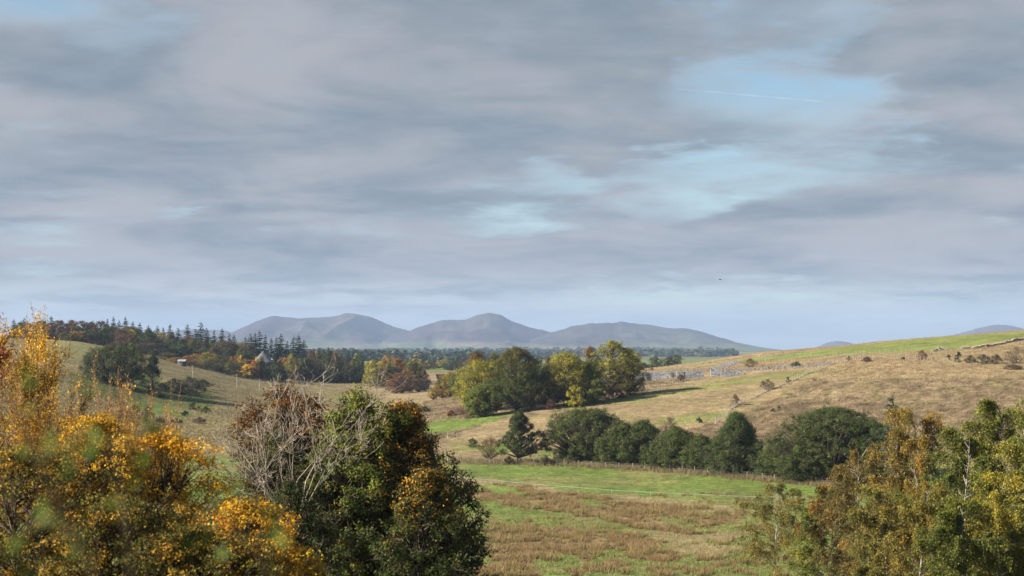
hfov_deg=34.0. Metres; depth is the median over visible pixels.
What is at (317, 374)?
broadleaf tree
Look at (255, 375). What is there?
broadleaf tree
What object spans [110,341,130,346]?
broadleaf tree
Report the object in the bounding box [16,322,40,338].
broadleaf tree
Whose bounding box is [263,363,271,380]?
broadleaf tree
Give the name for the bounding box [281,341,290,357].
spruce tree
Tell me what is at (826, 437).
broadleaf tree
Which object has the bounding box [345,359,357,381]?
broadleaf tree
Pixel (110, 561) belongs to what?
autumn bush
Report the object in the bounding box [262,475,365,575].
ivy bush
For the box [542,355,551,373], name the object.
broadleaf tree
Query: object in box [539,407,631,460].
broadleaf tree
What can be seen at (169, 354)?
broadleaf tree
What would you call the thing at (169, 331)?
spruce tree
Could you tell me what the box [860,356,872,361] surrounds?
hill bush
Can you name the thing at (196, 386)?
gorse bush
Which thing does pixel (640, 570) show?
meadow grass
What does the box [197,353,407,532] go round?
bare tree
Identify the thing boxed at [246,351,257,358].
broadleaf tree
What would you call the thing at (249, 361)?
broadleaf tree
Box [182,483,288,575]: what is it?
leafy sprig
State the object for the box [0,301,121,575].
autumn bush
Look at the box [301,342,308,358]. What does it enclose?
spruce tree
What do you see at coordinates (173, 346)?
broadleaf tree
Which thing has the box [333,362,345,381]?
broadleaf tree
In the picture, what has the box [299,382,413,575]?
ash tree
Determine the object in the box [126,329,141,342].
broadleaf tree
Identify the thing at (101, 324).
broadleaf tree
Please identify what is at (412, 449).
maple tree
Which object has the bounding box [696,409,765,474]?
broadleaf tree
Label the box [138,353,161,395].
holly tree
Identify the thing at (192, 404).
slope bush
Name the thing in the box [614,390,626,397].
scrub bush
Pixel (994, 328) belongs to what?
hill
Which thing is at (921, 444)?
birch tree
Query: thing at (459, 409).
scrub bush
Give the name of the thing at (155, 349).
broadleaf tree
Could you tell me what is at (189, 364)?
broadleaf tree
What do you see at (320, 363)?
broadleaf tree
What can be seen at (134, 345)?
oak tree
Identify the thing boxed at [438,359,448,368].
broadleaf tree
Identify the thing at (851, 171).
sky
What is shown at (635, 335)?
hill
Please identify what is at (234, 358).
broadleaf tree
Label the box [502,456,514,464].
scrub bush
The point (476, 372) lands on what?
broadleaf tree
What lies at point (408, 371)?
broadleaf tree
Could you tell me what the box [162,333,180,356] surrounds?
broadleaf tree
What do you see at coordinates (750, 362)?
hill bush
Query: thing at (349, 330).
hill
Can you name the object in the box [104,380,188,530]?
autumn bush
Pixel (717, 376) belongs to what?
wire fence
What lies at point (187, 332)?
spruce tree
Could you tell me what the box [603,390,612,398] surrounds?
scrub bush
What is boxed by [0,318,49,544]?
autumn bush
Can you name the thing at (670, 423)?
thorn tree
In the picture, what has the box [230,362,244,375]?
broadleaf tree
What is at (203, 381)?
gorse bush
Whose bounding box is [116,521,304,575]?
autumn bush
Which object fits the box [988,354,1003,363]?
hill bush
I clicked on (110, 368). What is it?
oak tree
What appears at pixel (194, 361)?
broadleaf tree
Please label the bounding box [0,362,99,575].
leafy sprig
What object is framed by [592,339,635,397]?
broadleaf tree
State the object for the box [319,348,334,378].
broadleaf tree
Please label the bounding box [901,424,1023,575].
birch tree
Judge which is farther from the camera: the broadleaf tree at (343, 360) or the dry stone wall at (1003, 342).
the broadleaf tree at (343, 360)
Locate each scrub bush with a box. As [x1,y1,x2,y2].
[421,406,431,411]
[446,407,467,414]
[446,410,455,416]
[459,407,474,418]
[465,438,479,447]
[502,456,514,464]
[537,454,551,464]
[544,398,556,409]
[552,448,567,463]
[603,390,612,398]
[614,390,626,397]
[625,387,636,395]
[634,383,644,391]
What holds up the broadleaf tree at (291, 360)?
on the ground at (632, 484)
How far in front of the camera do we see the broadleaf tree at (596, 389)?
476.28 m
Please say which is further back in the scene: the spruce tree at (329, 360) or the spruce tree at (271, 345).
the spruce tree at (271, 345)
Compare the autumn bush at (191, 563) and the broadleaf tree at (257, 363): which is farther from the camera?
the broadleaf tree at (257, 363)
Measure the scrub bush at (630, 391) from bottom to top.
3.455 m
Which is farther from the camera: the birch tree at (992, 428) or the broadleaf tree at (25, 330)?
the broadleaf tree at (25, 330)
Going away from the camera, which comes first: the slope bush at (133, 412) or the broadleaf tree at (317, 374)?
the slope bush at (133, 412)
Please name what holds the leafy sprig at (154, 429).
on the ground at (632, 484)
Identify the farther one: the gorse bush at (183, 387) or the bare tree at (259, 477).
the gorse bush at (183, 387)
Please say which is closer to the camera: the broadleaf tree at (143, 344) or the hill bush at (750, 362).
the hill bush at (750, 362)
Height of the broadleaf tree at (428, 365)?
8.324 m
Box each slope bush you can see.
[128,404,139,420]
[140,405,155,419]
[170,418,183,422]
[181,410,188,415]
[188,402,199,409]
[191,416,206,422]
[197,406,210,413]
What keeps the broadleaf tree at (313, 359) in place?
on the ground at (632, 484)
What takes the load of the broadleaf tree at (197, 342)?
on the ground at (632, 484)
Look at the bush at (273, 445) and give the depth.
77.21 m
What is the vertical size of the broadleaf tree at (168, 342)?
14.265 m
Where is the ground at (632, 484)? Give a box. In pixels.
[0,330,1023,575]
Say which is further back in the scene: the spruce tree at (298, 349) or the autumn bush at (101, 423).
the spruce tree at (298, 349)
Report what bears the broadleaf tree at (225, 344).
on the ground at (632, 484)
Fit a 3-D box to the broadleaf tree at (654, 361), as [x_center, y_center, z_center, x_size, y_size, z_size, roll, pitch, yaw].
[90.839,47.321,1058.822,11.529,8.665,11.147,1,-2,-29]
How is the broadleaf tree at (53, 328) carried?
on the ground at (632, 484)
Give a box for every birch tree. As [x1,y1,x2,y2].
[727,481,828,575]
[787,484,865,575]
[808,441,913,575]
[841,483,928,575]
[860,406,961,575]
[867,479,977,575]
[877,395,909,574]
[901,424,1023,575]
[908,494,1016,575]
[934,396,1023,574]
[949,468,1023,575]
[964,410,1023,575]
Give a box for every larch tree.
[368,358,386,387]
[386,352,392,378]
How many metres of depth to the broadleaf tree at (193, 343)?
1080.08 m
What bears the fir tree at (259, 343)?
on the ground at (632, 484)
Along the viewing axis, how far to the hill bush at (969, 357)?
480.16 m
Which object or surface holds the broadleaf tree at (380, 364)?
on the ground at (632, 484)
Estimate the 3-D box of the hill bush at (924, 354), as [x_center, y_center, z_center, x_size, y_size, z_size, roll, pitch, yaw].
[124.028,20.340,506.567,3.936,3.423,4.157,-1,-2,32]
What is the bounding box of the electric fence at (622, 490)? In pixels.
[459,477,791,497]
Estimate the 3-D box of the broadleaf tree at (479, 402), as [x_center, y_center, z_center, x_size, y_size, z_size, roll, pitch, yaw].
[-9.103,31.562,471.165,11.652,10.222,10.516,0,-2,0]
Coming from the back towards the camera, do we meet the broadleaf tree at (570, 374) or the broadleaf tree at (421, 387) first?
the broadleaf tree at (421, 387)
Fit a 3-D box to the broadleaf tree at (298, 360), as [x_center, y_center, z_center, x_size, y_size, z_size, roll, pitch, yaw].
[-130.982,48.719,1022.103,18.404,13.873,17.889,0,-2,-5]
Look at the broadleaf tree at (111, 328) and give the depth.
1049.14 m
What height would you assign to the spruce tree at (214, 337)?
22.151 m
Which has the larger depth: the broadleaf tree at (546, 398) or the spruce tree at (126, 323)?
the spruce tree at (126, 323)
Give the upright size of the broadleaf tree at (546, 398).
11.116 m
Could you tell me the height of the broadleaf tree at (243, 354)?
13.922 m
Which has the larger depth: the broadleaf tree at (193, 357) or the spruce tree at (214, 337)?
the spruce tree at (214, 337)
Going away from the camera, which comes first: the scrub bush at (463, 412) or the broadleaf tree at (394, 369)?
the scrub bush at (463, 412)
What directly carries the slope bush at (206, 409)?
on the ground at (632, 484)
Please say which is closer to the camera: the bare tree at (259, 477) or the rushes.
the bare tree at (259, 477)
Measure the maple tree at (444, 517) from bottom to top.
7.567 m
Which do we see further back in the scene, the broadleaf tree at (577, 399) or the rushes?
the broadleaf tree at (577, 399)
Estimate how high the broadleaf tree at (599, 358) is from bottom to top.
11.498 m
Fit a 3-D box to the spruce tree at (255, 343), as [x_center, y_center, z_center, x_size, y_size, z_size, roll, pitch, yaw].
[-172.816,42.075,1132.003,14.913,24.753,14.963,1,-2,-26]
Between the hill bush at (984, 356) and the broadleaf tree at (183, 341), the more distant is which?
the broadleaf tree at (183, 341)
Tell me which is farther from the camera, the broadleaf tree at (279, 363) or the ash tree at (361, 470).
the broadleaf tree at (279, 363)
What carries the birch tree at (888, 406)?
on the ground at (632, 484)
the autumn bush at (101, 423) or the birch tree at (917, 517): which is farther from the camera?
the birch tree at (917, 517)
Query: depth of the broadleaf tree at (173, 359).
929.86 m
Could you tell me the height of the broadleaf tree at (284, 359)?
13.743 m
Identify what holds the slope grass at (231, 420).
on the ground at (632, 484)
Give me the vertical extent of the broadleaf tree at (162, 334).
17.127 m
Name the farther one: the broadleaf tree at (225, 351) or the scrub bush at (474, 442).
the broadleaf tree at (225, 351)
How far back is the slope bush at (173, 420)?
495.26 m
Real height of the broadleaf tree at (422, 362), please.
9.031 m
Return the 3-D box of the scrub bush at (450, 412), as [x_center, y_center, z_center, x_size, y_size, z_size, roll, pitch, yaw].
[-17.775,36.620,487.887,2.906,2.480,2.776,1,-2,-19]
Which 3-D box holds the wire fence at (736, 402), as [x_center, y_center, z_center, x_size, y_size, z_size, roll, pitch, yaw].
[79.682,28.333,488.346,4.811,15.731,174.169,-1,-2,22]
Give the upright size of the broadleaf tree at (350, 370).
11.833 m
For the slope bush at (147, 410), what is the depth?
481.71 m
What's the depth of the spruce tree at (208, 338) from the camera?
1232.37 m
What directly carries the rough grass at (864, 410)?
on the ground at (632, 484)
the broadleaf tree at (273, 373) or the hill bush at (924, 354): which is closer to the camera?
the hill bush at (924, 354)
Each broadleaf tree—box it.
[8,321,24,337]
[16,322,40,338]
[43,323,66,339]
[45,319,70,339]
[55,332,76,340]
[60,319,75,340]
[69,321,94,334]
[69,327,86,338]
[69,331,89,341]
[79,330,101,343]
[90,320,107,345]
[94,328,116,345]
[99,324,121,345]
[110,328,138,345]
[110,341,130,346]
[122,326,143,341]
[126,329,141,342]
[137,327,160,343]
[138,342,163,353]
[142,343,170,355]
[157,332,166,338]
[157,352,179,359]
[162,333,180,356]
[163,338,181,345]
[166,357,187,362]
[167,344,184,357]
[170,344,195,358]
[178,338,188,344]
[182,357,198,363]
[183,355,197,364]
[187,338,200,348]
[187,362,200,366]
[188,339,199,349]
[189,347,210,356]
[194,352,220,366]
[195,360,218,369]
[200,340,210,350]
[205,346,223,362]
[211,363,230,371]
[213,340,227,348]
[213,355,231,366]
[217,341,237,350]
[218,347,233,360]
[221,361,239,374]
[222,350,236,362]
[225,356,245,364]
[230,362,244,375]
[232,351,254,363]
[234,349,251,361]
[235,342,251,354]
[237,364,257,378]
[238,355,246,365]
[243,358,253,365]
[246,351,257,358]
[248,366,260,378]
[253,357,258,378]
[258,356,264,379]
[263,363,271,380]
[263,365,286,381]
[268,359,279,376]
[274,370,288,381]
[276,359,285,380]
[280,357,296,374]
[280,367,292,378]
[285,353,299,379]
[291,371,308,380]
[294,357,304,370]
[297,357,317,380]
[307,350,318,379]
[314,367,324,380]
[316,359,325,380]
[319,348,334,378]
[322,362,339,382]
[331,350,344,376]
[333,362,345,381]
[337,354,345,370]
[337,365,364,382]
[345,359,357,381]
[351,353,364,382]
[362,360,376,384]
[363,360,375,377]
[371,361,393,386]
[380,365,402,382]
[381,356,387,367]
[383,380,403,392]
[386,358,406,372]
[386,371,418,393]
[403,368,414,376]
[405,358,423,374]
[405,360,422,375]
[405,374,431,391]
[418,360,427,369]
[418,369,430,388]
[425,360,432,369]
[426,387,439,399]
[430,384,451,397]
[431,360,438,368]
[436,375,443,384]
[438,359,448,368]
[440,361,461,369]
[441,371,454,396]
[448,373,460,396]
[449,357,504,408]
[460,382,498,416]
[461,350,487,405]
[483,345,541,410]
[483,365,510,409]
[486,352,505,372]
[513,368,546,410]
[536,372,561,406]
[537,350,590,405]
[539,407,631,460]
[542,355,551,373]
[564,384,584,406]
[576,357,608,401]
[582,346,603,372]
[585,379,604,403]
[591,422,658,465]
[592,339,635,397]
[593,356,606,378]
[616,350,648,391]
[623,418,664,463]
[638,425,697,468]
[647,356,663,367]
[662,356,673,365]
[666,354,683,364]
[680,433,721,470]
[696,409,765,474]
[746,437,792,476]
[755,404,894,480]
[771,441,835,481]
[839,419,910,481]
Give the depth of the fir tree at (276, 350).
1135.10 m
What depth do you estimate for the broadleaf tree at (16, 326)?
1065.28 m
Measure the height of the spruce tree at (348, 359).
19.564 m
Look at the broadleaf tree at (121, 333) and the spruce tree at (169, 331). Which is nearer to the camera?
the broadleaf tree at (121, 333)
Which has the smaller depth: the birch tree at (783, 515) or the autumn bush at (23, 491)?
the autumn bush at (23, 491)
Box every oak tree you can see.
[77,342,160,386]
[82,345,104,369]
[117,342,146,384]
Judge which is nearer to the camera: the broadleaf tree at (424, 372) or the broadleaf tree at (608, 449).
the broadleaf tree at (608, 449)
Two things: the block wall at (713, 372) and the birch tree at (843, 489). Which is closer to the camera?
the birch tree at (843, 489)
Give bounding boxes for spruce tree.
[121,316,129,328]
[166,325,173,338]
[181,324,193,338]
[195,323,208,346]
[203,328,211,348]
[210,331,217,345]
[218,329,226,341]
[252,332,261,355]
[262,333,271,355]
[267,339,275,357]
[274,334,286,358]
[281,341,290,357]
[291,336,306,358]
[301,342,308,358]
[322,348,332,381]
[346,351,351,363]
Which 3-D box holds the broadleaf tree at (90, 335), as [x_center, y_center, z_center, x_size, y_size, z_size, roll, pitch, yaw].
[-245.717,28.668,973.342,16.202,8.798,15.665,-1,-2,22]
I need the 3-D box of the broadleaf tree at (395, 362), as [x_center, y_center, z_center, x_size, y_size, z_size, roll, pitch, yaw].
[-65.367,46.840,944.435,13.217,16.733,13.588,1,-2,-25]
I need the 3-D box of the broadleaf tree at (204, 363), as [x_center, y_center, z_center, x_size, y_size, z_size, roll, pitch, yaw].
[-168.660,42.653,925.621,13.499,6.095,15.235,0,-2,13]
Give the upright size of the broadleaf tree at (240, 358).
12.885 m
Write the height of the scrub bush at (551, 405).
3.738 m
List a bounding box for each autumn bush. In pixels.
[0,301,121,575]
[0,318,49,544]
[0,343,145,549]
[0,438,151,575]
[6,488,201,575]
[10,409,185,575]
[73,338,176,544]
[96,425,283,572]
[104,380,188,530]
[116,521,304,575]
[174,491,325,575]
[270,545,333,575]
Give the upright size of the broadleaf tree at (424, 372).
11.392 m
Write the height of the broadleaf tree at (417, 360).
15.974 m
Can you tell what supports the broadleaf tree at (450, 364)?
on the ground at (632, 484)
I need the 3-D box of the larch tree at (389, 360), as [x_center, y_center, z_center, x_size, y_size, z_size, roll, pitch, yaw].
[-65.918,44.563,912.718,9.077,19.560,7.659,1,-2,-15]
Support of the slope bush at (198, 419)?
on the ground at (632, 484)
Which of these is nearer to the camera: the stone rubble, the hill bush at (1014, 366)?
the hill bush at (1014, 366)
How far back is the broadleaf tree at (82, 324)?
1069.99 m
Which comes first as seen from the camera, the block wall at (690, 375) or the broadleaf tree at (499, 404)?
the broadleaf tree at (499, 404)
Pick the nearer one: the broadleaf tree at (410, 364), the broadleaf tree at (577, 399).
the broadleaf tree at (577, 399)
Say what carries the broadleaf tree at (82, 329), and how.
on the ground at (632, 484)
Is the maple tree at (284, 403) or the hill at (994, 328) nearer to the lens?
the maple tree at (284, 403)
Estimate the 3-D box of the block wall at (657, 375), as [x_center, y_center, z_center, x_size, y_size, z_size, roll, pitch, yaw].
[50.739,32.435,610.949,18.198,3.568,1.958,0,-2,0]
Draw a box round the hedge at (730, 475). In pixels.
[440,454,835,487]
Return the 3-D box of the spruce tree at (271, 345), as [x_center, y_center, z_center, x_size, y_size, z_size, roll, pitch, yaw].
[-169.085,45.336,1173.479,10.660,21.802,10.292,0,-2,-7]
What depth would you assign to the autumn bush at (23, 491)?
36.54 m
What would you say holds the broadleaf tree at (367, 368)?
on the ground at (632, 484)
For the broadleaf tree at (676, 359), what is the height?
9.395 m
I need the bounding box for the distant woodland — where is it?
[261,346,739,361]
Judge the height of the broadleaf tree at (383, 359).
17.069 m
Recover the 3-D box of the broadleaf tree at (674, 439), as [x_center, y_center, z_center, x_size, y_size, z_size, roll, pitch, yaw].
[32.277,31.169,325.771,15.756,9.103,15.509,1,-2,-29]
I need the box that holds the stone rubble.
[669,360,831,373]
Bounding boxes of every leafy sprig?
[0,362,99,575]
[83,418,161,575]
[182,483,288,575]
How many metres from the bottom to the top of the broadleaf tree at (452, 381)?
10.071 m
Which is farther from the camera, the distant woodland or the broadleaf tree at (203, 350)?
the distant woodland
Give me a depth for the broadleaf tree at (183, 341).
1085.64 m
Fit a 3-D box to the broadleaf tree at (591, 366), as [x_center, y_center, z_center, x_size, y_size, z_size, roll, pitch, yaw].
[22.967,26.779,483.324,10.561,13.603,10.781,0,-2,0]
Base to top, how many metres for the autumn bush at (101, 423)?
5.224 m
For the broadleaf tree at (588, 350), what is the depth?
519.04 m
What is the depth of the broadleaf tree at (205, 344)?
1083.28 m
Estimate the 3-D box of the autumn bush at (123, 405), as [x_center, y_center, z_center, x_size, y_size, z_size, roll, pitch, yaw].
[-11.275,5.304,46.779,3.557,7.806,3.751,-2,-3,42]
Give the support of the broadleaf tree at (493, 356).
on the ground at (632, 484)
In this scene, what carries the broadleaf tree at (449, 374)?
on the ground at (632, 484)
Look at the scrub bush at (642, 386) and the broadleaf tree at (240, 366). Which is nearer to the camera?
the scrub bush at (642, 386)
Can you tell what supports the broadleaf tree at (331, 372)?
on the ground at (632, 484)
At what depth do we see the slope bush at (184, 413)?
526.63 m
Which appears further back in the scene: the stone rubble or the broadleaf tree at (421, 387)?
the broadleaf tree at (421, 387)
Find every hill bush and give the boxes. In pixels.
[676,374,684,381]
[730,394,739,405]
[744,358,757,367]
[759,378,774,389]
[789,362,801,365]
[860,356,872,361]
[917,350,927,359]
[954,352,961,361]
[962,354,977,362]
[975,353,990,363]
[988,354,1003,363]
[1001,347,1023,362]
[1002,364,1021,369]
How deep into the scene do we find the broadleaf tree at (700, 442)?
317.85 m
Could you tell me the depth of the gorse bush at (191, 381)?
669.02 m
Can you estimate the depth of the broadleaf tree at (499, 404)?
488.84 m
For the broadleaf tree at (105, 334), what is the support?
on the ground at (632, 484)
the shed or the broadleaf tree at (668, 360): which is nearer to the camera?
the shed
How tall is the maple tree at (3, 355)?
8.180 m
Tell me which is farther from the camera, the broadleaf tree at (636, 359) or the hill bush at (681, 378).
the hill bush at (681, 378)
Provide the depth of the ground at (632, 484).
436.21 m
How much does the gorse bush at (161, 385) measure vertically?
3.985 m
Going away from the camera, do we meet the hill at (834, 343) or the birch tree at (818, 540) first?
the birch tree at (818, 540)
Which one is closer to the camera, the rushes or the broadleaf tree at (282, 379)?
the rushes
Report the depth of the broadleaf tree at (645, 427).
338.76 m
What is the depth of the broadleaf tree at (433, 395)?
638.54 m
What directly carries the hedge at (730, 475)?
on the ground at (632, 484)
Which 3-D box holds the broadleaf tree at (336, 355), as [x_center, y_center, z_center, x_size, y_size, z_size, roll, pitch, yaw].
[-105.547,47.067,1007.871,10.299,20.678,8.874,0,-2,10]
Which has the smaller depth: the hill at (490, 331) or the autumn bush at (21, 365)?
the autumn bush at (21, 365)
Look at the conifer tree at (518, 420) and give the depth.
345.16 m
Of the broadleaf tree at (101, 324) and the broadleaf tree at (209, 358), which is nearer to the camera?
the broadleaf tree at (209, 358)
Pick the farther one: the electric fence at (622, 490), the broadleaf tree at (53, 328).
the broadleaf tree at (53, 328)
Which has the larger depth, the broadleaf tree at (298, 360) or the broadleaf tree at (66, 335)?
the broadleaf tree at (298, 360)
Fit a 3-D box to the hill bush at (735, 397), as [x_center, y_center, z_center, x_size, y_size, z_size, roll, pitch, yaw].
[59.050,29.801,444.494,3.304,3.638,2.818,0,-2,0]
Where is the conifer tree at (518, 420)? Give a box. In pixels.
[497,409,549,462]
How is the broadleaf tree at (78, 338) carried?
on the ground at (632, 484)
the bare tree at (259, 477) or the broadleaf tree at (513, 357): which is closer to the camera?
the bare tree at (259, 477)
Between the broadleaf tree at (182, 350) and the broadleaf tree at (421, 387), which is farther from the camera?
the broadleaf tree at (182, 350)
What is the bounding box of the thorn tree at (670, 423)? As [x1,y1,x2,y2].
[657,415,676,432]
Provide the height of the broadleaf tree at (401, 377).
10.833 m
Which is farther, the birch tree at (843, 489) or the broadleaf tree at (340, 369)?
the broadleaf tree at (340, 369)
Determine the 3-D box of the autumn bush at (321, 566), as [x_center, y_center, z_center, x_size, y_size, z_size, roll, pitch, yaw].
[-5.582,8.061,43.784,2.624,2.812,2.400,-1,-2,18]
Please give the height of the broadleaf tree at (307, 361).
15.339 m
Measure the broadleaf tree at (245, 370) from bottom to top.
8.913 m
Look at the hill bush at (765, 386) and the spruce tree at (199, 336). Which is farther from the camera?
the spruce tree at (199, 336)
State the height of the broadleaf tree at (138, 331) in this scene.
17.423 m
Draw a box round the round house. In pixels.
[251,351,273,378]
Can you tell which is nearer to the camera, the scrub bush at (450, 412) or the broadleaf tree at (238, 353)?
the scrub bush at (450, 412)
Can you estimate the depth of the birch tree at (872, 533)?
107.43 m
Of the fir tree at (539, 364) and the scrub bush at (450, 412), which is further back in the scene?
the fir tree at (539, 364)
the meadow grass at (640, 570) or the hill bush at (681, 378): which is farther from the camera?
the hill bush at (681, 378)
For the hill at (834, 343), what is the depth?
12892.35 m
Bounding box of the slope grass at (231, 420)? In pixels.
[37,343,480,442]
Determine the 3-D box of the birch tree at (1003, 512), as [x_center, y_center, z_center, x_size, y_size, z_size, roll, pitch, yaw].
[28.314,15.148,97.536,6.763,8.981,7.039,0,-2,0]
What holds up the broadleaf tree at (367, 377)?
on the ground at (632, 484)
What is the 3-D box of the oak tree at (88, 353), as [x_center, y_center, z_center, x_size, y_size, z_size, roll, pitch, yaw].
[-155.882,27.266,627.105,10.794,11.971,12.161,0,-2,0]
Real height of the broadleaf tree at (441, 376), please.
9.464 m
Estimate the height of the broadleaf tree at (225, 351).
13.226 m
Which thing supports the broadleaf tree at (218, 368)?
on the ground at (632, 484)
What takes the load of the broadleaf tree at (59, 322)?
on the ground at (632, 484)
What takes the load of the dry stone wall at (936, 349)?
on the ground at (632, 484)
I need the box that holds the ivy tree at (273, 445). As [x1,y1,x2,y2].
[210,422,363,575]
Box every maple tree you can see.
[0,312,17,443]
[205,379,340,572]
[311,395,494,575]
[369,461,493,575]
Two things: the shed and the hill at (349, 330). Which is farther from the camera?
the hill at (349, 330)
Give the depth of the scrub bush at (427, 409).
541.26 m
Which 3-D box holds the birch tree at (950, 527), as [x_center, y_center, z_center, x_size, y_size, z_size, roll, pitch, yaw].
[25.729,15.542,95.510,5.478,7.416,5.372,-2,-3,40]
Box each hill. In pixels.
[156,329,230,339]
[201,313,407,349]
[371,313,549,349]
[524,321,779,351]
[815,341,851,347]
[952,325,1023,335]
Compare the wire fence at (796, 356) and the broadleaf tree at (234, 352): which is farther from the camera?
the broadleaf tree at (234, 352)
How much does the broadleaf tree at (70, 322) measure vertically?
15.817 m
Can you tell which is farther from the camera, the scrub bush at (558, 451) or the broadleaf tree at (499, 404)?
the broadleaf tree at (499, 404)
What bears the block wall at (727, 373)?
on the ground at (632, 484)
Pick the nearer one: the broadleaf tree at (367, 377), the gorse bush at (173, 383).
the gorse bush at (173, 383)
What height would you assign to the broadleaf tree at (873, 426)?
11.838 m
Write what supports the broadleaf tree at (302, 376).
on the ground at (632, 484)
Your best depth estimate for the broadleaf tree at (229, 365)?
926.23 m
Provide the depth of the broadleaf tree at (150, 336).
1054.33 m
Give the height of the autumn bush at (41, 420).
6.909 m
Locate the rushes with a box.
[452,481,792,575]
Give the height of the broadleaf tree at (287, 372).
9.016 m
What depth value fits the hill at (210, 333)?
12793.31 m
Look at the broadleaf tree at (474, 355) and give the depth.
518.62 m
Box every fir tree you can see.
[255,330,267,355]
[271,336,280,361]
[287,336,299,355]
[529,356,549,388]
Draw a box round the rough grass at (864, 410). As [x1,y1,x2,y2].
[441,330,1023,460]
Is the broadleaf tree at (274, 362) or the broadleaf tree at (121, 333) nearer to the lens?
the broadleaf tree at (274, 362)
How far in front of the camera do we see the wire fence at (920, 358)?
516.23 m
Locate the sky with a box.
[0,0,1023,349]
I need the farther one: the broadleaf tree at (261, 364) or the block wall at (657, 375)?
the broadleaf tree at (261, 364)
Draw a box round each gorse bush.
[156,382,170,391]
[163,378,188,388]
[170,384,196,393]
[177,376,203,386]
[183,384,207,393]
[193,378,216,387]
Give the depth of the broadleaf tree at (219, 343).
1090.91 m
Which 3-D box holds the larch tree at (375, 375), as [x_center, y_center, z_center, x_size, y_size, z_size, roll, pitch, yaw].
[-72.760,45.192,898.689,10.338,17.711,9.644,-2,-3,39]
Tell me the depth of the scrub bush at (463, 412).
471.58 m
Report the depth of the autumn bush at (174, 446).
40.59 m
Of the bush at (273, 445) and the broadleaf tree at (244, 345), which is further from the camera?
the broadleaf tree at (244, 345)
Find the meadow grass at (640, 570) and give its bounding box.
[441,461,809,574]
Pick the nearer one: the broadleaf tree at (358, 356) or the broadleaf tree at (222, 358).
the broadleaf tree at (222, 358)
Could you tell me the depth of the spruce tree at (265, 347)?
1133.00 m
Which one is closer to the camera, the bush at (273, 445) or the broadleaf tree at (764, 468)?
the bush at (273, 445)
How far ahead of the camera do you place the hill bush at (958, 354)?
484.38 m
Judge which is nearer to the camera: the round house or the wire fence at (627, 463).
the wire fence at (627, 463)
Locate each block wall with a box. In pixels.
[626,372,675,381]
[677,371,703,379]
[710,369,719,375]
[721,371,741,376]
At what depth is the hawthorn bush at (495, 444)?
351.54 m
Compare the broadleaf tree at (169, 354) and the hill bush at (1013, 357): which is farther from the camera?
the broadleaf tree at (169, 354)
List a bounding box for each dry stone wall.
[730,367,825,408]
[932,346,950,350]
[960,338,1023,348]
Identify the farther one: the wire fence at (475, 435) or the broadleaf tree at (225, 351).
the broadleaf tree at (225, 351)
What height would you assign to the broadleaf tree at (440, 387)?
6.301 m
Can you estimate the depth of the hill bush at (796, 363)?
573.16 m
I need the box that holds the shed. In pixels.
[177,359,186,366]
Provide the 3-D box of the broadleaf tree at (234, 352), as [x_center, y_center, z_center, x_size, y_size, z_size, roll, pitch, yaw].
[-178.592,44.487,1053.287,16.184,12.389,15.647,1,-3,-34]
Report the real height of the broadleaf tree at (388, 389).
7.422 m
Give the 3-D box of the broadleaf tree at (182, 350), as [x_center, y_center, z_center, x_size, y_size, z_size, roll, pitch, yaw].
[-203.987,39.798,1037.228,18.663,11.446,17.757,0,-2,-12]
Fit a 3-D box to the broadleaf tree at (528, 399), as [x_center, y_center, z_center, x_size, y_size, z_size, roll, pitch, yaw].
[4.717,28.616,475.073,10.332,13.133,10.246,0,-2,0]
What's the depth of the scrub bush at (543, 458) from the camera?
339.84 m
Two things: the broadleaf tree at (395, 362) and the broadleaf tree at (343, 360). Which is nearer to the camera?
the broadleaf tree at (395, 362)
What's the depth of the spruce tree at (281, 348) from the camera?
1175.26 m
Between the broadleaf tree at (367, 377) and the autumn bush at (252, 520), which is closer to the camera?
the autumn bush at (252, 520)
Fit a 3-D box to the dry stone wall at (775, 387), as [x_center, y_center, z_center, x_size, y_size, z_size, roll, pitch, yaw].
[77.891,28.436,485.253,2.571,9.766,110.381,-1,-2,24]
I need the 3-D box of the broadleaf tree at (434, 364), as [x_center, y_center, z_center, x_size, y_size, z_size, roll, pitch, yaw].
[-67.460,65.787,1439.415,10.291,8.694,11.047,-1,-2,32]
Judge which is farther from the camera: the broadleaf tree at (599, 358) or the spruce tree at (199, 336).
the spruce tree at (199, 336)
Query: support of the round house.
on the ground at (632, 484)
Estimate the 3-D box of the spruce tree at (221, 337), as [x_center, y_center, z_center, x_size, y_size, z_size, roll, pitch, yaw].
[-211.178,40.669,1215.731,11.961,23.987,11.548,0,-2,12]
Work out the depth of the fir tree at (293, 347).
1177.98 m
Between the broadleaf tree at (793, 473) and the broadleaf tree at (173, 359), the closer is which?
the broadleaf tree at (793, 473)
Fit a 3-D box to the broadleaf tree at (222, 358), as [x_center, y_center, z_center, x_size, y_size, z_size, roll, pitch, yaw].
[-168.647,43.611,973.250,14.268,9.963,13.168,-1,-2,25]
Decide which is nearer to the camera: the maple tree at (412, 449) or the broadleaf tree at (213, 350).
the maple tree at (412, 449)
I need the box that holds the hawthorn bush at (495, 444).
[475,436,503,458]
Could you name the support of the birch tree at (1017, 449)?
on the ground at (632, 484)
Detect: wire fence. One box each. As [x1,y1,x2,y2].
[447,430,506,437]
[447,457,826,481]
[645,358,844,389]
[660,348,911,370]
[717,359,844,422]
[855,355,1023,362]

